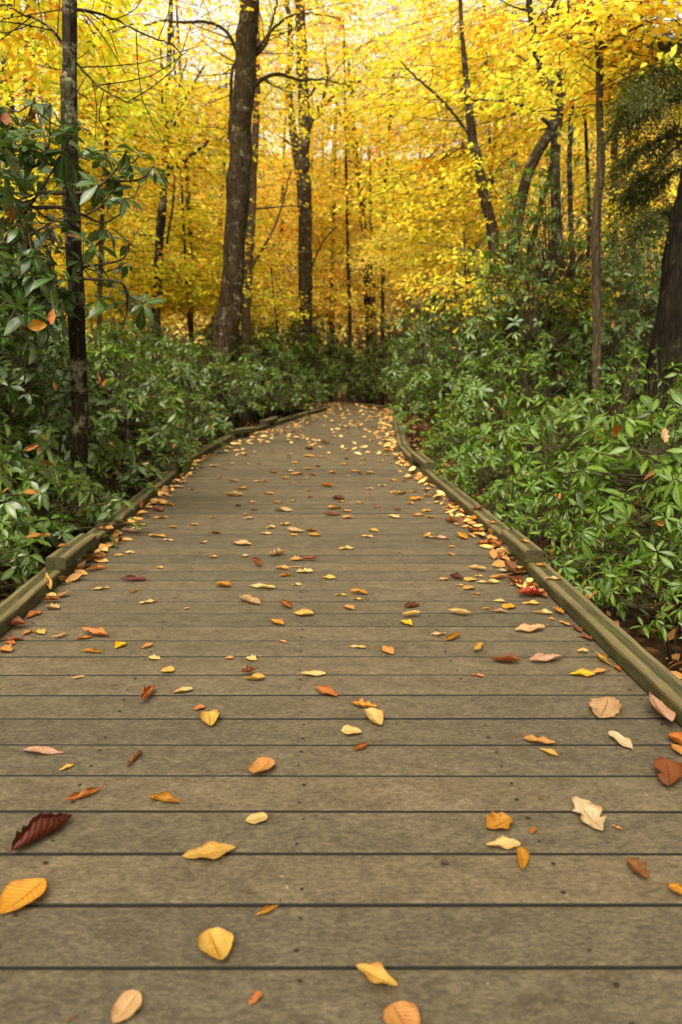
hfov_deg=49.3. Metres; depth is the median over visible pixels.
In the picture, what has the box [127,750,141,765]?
fallen leaf
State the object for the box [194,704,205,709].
fallen leaf
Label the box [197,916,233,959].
fallen leaf
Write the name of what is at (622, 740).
fallen leaf
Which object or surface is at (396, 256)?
beech tree
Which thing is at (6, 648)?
fallen leaf
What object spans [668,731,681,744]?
fallen leaf
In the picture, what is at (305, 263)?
forked tree
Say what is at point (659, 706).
fallen leaf
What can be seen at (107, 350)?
rhododendron
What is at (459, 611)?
fallen leaf
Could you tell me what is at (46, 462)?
fallen leaf
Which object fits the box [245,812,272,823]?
fallen leaf
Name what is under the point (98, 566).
fallen leaf
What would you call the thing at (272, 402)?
rhododendron
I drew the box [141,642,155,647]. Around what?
fallen leaf
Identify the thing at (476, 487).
rhododendron
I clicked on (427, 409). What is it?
rhododendron
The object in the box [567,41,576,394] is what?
slim tree
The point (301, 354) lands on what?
rhododendron
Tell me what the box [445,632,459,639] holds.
fallen leaf
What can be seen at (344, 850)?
boardwalk
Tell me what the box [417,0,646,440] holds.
forked tree
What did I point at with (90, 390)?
rhododendron
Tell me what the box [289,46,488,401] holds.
slim tree
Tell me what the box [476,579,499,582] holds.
fallen leaf
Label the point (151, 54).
beech tree
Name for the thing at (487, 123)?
slim tree
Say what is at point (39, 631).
fallen leaf
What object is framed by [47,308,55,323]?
fallen leaf
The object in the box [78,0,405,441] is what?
leaning tree
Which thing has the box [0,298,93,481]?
rhododendron
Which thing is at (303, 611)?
fallen leaf
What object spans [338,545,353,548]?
fallen leaf
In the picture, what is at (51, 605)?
fallen leaf
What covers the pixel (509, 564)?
fallen leaf
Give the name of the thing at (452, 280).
sapling
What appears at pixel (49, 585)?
fallen leaf
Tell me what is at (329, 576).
fallen leaf
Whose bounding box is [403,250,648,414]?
sapling
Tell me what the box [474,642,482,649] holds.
fallen leaf
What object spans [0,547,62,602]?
rhododendron
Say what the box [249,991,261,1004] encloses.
fallen leaf
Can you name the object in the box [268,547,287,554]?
fallen leaf
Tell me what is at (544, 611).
fallen leaf
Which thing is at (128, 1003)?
fallen leaf
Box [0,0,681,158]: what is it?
sky
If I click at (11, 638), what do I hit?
fallen leaf
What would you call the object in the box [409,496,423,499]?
fallen leaf
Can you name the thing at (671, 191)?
sapling
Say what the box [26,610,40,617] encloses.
fallen leaf
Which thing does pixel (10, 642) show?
fallen leaf
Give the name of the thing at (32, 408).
rhododendron
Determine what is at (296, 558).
fallen leaf
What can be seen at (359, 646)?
fallen leaf
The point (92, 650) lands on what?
fallen leaf
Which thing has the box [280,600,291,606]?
fallen leaf
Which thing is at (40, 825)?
fallen leaf
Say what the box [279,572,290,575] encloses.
fallen leaf
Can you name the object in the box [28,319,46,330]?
fallen leaf
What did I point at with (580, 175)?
beech tree
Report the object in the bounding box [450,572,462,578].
fallen leaf
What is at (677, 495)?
rhododendron
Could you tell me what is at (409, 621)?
fallen leaf
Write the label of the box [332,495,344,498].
fallen leaf
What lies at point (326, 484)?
fallen leaf
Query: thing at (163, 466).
rhododendron
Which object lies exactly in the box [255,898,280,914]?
fallen leaf
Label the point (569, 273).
rhododendron
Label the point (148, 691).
fallen leaf
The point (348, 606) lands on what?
fallen leaf
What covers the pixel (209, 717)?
fallen leaf
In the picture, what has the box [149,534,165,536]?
fallen leaf
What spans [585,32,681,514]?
conifer
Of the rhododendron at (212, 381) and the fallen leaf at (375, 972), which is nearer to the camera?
the fallen leaf at (375, 972)
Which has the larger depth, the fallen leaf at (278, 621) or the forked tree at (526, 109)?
the forked tree at (526, 109)
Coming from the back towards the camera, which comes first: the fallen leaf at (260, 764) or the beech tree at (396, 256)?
the beech tree at (396, 256)
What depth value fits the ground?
22.18 m
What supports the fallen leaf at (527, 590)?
on the boardwalk
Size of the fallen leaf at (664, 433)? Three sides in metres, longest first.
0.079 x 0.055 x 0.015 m
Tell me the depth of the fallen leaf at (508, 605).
2.99 m
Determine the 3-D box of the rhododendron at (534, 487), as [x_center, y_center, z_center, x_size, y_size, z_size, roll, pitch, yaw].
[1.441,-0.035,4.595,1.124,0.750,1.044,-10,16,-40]
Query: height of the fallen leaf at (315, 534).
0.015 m
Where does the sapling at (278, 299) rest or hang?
on the ground
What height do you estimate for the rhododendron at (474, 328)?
2.627 m
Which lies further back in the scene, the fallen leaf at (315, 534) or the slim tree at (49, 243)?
the slim tree at (49, 243)
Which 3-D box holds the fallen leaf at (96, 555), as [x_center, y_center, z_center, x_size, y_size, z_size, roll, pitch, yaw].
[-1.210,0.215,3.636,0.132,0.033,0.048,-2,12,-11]
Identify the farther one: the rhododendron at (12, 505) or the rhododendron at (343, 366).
the rhododendron at (343, 366)
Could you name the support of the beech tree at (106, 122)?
on the ground
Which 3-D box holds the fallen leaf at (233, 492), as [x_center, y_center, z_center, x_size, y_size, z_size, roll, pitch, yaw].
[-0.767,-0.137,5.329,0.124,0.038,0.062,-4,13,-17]
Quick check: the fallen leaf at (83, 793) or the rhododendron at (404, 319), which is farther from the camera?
the rhododendron at (404, 319)
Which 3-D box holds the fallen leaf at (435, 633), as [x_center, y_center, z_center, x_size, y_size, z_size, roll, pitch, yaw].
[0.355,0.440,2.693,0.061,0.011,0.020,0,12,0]
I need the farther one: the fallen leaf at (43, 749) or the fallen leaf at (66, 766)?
the fallen leaf at (43, 749)
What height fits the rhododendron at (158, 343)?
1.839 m
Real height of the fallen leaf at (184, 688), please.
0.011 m
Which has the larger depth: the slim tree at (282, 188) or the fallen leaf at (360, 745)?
the slim tree at (282, 188)
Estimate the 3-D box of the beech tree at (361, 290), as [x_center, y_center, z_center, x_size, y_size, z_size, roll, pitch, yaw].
[-0.257,-6.904,19.987,5.990,7.832,6.903,0,12,0]
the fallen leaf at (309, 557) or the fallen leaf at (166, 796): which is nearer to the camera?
the fallen leaf at (166, 796)
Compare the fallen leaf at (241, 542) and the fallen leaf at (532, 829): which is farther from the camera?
the fallen leaf at (241, 542)
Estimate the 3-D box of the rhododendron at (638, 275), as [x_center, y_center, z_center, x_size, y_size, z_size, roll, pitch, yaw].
[3.804,-2.240,9.613,2.735,3.097,2.982,8,15,34]
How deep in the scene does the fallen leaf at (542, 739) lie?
1.96 m
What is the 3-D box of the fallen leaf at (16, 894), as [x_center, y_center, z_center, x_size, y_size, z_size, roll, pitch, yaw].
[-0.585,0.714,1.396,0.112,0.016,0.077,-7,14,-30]
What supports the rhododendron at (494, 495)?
on the ground
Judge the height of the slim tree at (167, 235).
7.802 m
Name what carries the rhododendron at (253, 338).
on the ground
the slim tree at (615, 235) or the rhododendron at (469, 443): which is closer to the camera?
the rhododendron at (469, 443)
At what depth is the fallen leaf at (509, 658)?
2.44 m
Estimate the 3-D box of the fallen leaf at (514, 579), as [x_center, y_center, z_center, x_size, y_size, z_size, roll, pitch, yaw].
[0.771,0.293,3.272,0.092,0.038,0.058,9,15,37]
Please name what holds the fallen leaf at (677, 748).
on the boardwalk
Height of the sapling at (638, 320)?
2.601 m
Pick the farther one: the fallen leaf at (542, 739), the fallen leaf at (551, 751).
the fallen leaf at (542, 739)
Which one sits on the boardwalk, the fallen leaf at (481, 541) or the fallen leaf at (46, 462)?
the fallen leaf at (481, 541)
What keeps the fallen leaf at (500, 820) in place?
on the boardwalk
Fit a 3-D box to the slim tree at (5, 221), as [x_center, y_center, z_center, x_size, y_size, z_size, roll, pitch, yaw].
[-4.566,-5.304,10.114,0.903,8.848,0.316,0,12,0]
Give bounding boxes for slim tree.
[0,0,16,276]
[0,0,197,536]
[14,0,35,275]
[22,0,295,370]
[42,3,54,269]
[151,0,364,422]
[276,43,287,339]
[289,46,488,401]
[322,0,582,351]
[343,22,353,404]
[344,148,480,402]
[459,37,468,273]
[483,0,492,201]
[485,0,681,444]
[488,0,654,434]
[510,96,563,422]
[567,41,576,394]
[581,61,590,421]
[605,9,623,412]
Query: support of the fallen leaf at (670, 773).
on the boardwalk
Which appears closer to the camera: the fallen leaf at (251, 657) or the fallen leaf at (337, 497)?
the fallen leaf at (251, 657)
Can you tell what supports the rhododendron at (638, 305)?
on the ground
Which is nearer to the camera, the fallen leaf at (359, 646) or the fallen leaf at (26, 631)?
the fallen leaf at (359, 646)
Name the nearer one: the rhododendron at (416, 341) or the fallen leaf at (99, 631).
the fallen leaf at (99, 631)
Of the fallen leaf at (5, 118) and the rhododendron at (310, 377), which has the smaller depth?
the fallen leaf at (5, 118)
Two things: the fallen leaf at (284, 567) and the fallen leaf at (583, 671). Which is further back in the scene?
the fallen leaf at (284, 567)
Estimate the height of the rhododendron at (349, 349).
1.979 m
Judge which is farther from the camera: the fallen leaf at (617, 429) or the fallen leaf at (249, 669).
the fallen leaf at (617, 429)
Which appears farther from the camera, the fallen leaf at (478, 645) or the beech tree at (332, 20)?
the beech tree at (332, 20)
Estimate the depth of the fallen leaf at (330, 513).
4.67 m
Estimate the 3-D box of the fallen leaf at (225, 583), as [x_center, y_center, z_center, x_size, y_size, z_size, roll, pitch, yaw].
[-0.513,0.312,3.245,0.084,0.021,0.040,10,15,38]
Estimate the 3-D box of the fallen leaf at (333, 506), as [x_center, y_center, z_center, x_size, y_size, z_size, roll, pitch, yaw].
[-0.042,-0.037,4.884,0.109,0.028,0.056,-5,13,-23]
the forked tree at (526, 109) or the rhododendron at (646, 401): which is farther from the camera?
the forked tree at (526, 109)
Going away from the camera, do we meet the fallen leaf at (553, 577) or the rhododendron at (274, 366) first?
the fallen leaf at (553, 577)
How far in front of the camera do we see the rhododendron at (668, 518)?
3.35 m
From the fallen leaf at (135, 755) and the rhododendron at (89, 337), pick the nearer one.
the fallen leaf at (135, 755)
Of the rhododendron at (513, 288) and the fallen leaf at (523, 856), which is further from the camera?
the rhododendron at (513, 288)
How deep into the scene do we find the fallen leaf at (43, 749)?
1.91 m
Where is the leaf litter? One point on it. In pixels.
(675, 657)
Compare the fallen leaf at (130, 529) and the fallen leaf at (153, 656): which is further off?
the fallen leaf at (130, 529)
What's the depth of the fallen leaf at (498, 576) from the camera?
3.36 m
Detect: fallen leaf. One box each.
[0,112,9,124]
[0,644,12,651]
[0,868,56,913]
[5,636,23,639]
[5,640,14,643]
[5,813,71,851]
[8,616,25,624]
[22,629,32,634]
[23,746,81,753]
[25,445,37,450]
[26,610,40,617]
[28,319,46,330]
[34,628,44,633]
[40,460,53,465]
[42,595,62,599]
[45,572,51,588]
[45,603,58,607]
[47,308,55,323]
[50,630,69,636]
[59,761,78,769]
[64,781,105,799]
[75,635,91,638]
[80,552,106,558]
[81,648,104,651]
[82,627,106,634]
[87,564,105,568]
[98,525,113,528]
[111,989,141,1022]
[114,641,125,647]
[119,574,150,580]
[122,527,139,531]
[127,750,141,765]
[139,599,160,602]
[140,675,165,699]
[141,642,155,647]
[148,654,160,658]
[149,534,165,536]
[149,791,179,801]
[151,506,163,510]
[161,666,175,671]
[172,686,194,692]
[182,841,240,858]
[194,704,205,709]
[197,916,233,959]
[200,709,218,725]
[214,580,231,585]
[226,490,241,494]
[233,540,251,544]
[239,594,261,603]
[241,665,257,671]
[243,672,264,678]
[245,654,258,660]
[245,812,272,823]
[249,757,274,772]
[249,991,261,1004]
[250,583,277,587]
[251,557,260,564]
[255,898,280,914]
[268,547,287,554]
[271,619,283,624]
[275,507,291,510]
[276,565,288,568]
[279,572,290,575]
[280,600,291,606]
[288,527,303,531]
[290,555,301,559]
[294,608,315,614]
[297,568,312,571]
[302,556,316,558]
[302,670,326,675]
[309,532,319,535]
[314,685,337,695]
[321,482,332,486]
[323,574,335,578]
[325,511,339,514]
[327,505,341,507]
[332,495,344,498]
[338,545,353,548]
[341,725,361,733]
[344,604,353,608]
[350,588,367,593]
[350,645,364,647]
[351,698,376,707]
[353,741,373,749]
[353,962,397,985]
[359,705,383,724]
[382,646,393,653]
[383,987,419,1023]
[400,619,411,624]
[402,610,419,614]
[404,601,419,606]
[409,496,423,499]
[428,535,448,538]
[431,631,445,634]
[445,517,457,521]
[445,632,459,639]
[448,608,471,613]
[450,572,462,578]
[457,532,467,538]
[458,515,463,524]
[463,585,474,588]
[464,577,475,580]
[468,564,488,568]
[471,528,484,531]
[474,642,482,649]
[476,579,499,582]
[477,539,492,543]
[486,811,512,828]
[486,836,525,849]
[488,538,501,546]
[488,608,508,611]
[489,574,508,577]
[491,654,524,661]
[502,603,515,608]
[504,560,518,570]
[508,574,523,583]
[515,623,552,631]
[517,847,529,868]
[518,584,543,594]
[519,733,554,743]
[522,600,540,603]
[529,826,536,833]
[530,652,570,660]
[533,608,551,613]
[538,588,547,595]
[540,748,561,755]
[545,575,562,578]
[552,606,563,612]
[570,668,594,675]
[572,796,608,835]
[573,625,582,631]
[577,647,587,651]
[580,634,591,639]
[588,690,622,717]
[591,668,606,672]
[595,651,611,664]
[606,727,632,748]
[613,425,621,435]
[626,858,668,884]
[649,692,675,721]
[653,756,681,785]
[656,520,663,525]
[661,428,670,441]
[667,883,681,894]
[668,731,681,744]
[671,744,681,754]
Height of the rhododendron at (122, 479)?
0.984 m
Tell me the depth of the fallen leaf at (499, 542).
3.93 m
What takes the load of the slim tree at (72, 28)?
on the ground
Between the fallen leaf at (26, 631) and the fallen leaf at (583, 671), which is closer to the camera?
the fallen leaf at (583, 671)
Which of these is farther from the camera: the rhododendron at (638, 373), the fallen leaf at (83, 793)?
the rhododendron at (638, 373)
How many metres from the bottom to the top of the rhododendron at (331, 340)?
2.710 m
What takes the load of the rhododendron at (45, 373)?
on the ground
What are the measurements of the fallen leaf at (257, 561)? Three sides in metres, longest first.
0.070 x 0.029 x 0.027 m
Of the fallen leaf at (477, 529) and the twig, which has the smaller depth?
the twig
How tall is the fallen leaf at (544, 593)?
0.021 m
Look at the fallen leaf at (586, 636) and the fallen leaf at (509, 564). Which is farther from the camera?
the fallen leaf at (509, 564)
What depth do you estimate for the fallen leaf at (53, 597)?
3.04 m
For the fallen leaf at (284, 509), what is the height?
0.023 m
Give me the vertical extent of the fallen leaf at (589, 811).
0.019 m
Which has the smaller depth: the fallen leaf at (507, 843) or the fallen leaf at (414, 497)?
the fallen leaf at (507, 843)
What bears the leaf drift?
on the boardwalk
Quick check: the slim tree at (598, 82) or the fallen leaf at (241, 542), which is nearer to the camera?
the fallen leaf at (241, 542)
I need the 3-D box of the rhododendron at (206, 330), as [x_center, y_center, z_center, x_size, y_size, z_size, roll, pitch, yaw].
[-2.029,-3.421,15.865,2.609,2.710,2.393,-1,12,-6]
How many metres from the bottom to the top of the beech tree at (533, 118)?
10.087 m
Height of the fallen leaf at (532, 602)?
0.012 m
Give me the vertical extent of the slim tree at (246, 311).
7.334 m
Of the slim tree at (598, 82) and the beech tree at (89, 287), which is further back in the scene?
the beech tree at (89, 287)
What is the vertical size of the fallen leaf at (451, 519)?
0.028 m
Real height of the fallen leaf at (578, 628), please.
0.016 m
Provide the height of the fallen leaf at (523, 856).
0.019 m
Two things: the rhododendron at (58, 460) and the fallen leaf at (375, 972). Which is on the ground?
the rhododendron at (58, 460)
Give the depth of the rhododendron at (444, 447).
7.06 m
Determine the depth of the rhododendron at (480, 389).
7.48 m
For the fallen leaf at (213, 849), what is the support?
on the boardwalk
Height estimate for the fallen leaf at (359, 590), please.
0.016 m
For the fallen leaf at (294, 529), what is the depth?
4.26 m
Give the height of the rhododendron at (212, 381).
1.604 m
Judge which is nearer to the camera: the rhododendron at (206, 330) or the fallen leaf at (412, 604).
the fallen leaf at (412, 604)
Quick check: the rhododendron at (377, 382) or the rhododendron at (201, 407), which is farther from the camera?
the rhododendron at (377, 382)
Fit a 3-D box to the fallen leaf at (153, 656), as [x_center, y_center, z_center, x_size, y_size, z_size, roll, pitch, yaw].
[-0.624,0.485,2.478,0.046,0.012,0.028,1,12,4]
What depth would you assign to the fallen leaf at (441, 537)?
4.09 m
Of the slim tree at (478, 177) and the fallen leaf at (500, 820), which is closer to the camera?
the fallen leaf at (500, 820)
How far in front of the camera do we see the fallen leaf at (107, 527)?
4.04 m
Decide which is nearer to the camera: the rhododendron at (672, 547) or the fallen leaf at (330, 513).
the rhododendron at (672, 547)
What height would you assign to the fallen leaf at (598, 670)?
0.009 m
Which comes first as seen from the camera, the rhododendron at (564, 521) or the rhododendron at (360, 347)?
the rhododendron at (564, 521)
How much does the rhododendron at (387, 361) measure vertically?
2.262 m
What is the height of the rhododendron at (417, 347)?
2.378 m
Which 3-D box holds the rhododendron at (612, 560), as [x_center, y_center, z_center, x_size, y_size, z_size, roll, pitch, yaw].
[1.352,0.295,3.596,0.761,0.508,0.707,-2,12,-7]
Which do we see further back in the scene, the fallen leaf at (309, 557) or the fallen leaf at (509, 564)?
the fallen leaf at (309, 557)
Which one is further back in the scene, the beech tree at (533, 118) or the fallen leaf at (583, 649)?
the beech tree at (533, 118)
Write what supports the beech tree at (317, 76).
on the ground
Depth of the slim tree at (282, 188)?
18.71 m
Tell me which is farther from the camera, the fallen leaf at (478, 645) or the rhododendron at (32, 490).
the rhododendron at (32, 490)
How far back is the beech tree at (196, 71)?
16.22 m
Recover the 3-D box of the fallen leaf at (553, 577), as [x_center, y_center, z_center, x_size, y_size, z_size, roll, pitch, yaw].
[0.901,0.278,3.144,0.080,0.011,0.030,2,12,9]
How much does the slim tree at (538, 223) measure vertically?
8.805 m
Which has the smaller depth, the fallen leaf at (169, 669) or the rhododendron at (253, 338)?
the fallen leaf at (169, 669)
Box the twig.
[441,860,448,864]
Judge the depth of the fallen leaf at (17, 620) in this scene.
2.76 m
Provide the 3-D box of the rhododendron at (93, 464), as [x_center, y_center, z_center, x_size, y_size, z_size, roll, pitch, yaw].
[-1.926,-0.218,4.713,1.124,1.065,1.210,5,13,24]
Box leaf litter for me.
[0,401,681,680]
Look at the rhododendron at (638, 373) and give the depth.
9.05 m
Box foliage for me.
[15,12,681,396]
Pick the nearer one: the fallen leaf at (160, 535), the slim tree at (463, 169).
the fallen leaf at (160, 535)
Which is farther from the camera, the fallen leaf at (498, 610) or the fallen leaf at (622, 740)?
the fallen leaf at (498, 610)
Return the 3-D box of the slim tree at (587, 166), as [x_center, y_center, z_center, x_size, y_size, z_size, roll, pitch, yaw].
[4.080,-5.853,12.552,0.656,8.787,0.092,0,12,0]
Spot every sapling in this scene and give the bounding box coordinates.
[211,266,322,418]
[389,231,514,372]
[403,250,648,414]
[554,272,655,331]
[563,170,678,363]
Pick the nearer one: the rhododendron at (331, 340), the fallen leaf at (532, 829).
the fallen leaf at (532, 829)
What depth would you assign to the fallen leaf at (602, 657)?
2.47 m
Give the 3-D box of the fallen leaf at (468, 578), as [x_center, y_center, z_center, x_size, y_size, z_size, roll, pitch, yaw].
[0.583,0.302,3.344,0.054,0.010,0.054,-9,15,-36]
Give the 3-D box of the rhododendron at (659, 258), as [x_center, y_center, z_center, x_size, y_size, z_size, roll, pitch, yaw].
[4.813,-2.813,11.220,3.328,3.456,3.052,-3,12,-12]
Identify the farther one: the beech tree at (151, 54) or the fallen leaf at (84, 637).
the beech tree at (151, 54)
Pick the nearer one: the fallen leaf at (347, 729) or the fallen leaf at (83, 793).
the fallen leaf at (83, 793)
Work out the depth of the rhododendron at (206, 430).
7.06 m
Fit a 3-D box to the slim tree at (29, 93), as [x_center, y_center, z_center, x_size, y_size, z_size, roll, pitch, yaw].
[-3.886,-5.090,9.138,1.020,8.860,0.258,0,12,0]
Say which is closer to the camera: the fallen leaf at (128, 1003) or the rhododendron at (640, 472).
the fallen leaf at (128, 1003)
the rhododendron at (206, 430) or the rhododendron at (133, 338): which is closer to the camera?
the rhododendron at (206, 430)
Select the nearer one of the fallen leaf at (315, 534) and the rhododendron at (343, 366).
the fallen leaf at (315, 534)
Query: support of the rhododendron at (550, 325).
on the ground
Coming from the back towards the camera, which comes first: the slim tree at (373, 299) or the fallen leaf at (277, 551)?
the slim tree at (373, 299)
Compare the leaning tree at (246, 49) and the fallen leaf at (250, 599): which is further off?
the leaning tree at (246, 49)
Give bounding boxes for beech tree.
[0,0,229,327]
[0,0,229,373]
[14,2,219,338]
[20,0,311,339]
[85,72,368,340]
[118,17,280,419]
[178,0,492,363]
[222,104,440,400]
[261,0,527,404]
[330,30,544,359]
[365,0,621,303]
[494,1,681,409]
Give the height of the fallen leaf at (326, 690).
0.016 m
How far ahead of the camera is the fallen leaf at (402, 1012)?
1.14 m
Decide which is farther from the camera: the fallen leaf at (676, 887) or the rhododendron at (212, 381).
the rhododendron at (212, 381)
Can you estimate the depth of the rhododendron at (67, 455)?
4.56 m
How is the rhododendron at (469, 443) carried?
on the ground
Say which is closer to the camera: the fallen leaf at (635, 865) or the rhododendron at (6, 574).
the fallen leaf at (635, 865)
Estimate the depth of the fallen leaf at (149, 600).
3.05 m
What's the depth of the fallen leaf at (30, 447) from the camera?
3.06 m
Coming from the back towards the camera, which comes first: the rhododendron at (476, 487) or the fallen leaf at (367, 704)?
the rhododendron at (476, 487)
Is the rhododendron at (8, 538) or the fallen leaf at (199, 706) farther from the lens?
the rhododendron at (8, 538)
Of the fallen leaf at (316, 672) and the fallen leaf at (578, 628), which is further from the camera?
the fallen leaf at (578, 628)
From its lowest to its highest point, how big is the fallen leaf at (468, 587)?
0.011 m
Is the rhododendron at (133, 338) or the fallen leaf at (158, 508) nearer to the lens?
the fallen leaf at (158, 508)
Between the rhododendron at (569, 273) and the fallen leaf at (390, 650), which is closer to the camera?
the fallen leaf at (390, 650)
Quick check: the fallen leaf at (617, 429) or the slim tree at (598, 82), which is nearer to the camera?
the fallen leaf at (617, 429)
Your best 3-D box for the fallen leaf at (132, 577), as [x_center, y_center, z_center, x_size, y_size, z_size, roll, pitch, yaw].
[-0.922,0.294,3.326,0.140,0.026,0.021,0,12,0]
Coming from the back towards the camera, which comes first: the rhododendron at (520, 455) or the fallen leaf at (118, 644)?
the rhododendron at (520, 455)
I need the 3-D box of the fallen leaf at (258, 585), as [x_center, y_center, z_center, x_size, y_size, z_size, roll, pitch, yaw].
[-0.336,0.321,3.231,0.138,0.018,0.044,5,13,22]
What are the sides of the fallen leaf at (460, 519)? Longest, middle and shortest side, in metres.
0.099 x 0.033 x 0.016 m
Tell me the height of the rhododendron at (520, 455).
1.028 m
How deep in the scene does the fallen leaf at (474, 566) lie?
3.49 m
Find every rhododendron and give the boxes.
[0,99,168,364]
[0,295,185,500]
[0,296,133,549]
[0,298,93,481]
[0,309,70,458]
[0,401,125,552]
[0,416,72,508]
[0,423,122,573]
[0,426,148,578]
[0,437,95,593]
[0,480,77,594]
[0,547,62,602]
[3,341,130,428]
[3,344,195,510]
[17,402,161,525]
[56,319,162,424]
[87,342,226,489]
[91,317,214,440]
[102,407,205,494]
[104,344,234,469]
[106,317,209,427]
[111,317,183,390]
[135,331,268,448]
[164,316,303,420]
[196,305,305,369]
[198,344,312,427]
[233,337,323,424]
[234,317,347,414]
[255,357,333,416]
[276,302,362,400]
[292,328,366,400]
[309,344,392,404]
[322,325,401,402]
[337,344,417,408]
[353,315,439,397]
[360,271,458,410]
[376,274,537,443]
[382,279,510,393]
[386,223,587,417]
[388,339,561,450]
[390,340,519,427]
[419,424,502,486]
[421,235,620,448]
[427,390,578,500]
[428,338,591,475]
[431,248,566,375]
[434,394,641,531]
[435,451,528,514]
[470,470,574,540]
[474,122,643,452]
[481,256,646,436]
[499,489,623,574]
[503,445,660,555]
[516,211,664,451]
[527,344,681,508]
[531,215,668,406]
[541,376,681,571]
[544,520,675,620]
[546,262,660,459]
[549,493,669,603]
[552,464,681,633]
[565,395,681,492]
[588,542,681,663]
[606,239,658,404]
[623,448,681,561]
[628,350,647,415]
[669,531,681,597]
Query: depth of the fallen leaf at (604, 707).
2.13 m
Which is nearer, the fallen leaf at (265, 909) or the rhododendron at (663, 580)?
the fallen leaf at (265, 909)
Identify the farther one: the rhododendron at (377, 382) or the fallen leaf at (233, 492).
the rhododendron at (377, 382)
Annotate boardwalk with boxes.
[0,400,681,1023]
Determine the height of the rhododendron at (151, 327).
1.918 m
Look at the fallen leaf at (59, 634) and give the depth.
2.66 m
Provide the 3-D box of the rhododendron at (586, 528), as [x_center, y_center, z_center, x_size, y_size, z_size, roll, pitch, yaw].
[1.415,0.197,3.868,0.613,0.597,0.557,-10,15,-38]
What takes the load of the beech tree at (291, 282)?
on the ground
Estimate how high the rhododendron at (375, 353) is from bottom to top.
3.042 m
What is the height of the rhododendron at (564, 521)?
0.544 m
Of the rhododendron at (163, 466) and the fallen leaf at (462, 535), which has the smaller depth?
the fallen leaf at (462, 535)
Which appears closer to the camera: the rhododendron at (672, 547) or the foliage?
the rhododendron at (672, 547)
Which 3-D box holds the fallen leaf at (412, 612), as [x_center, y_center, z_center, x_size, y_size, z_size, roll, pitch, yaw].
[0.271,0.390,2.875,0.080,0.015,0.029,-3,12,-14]
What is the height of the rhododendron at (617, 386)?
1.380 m
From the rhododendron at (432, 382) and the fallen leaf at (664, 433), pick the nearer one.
the fallen leaf at (664, 433)
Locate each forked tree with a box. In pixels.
[224,0,431,400]
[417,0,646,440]
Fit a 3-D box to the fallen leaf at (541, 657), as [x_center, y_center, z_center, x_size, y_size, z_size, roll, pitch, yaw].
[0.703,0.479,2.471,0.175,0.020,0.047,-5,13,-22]
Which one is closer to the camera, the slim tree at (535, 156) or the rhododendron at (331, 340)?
the slim tree at (535, 156)
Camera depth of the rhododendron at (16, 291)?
3.80 m
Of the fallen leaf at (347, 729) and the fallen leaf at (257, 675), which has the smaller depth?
the fallen leaf at (347, 729)
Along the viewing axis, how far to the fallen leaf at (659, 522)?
2.82 m
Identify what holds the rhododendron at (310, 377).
on the ground
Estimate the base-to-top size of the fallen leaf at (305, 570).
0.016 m
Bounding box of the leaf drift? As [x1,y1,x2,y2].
[45,402,543,595]
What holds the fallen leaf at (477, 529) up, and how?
on the boardwalk
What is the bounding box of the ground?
[0,85,681,679]
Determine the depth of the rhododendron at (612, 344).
7.67 m
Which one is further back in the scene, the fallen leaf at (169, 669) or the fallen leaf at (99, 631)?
the fallen leaf at (99, 631)
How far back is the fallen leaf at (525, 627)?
2.74 m
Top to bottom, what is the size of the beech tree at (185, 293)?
7.806 m
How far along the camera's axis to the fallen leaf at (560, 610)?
2.92 m
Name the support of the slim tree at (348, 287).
on the ground
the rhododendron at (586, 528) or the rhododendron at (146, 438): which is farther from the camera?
the rhododendron at (146, 438)
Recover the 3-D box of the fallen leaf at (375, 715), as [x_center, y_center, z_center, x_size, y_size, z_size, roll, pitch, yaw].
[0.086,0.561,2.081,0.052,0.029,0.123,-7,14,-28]

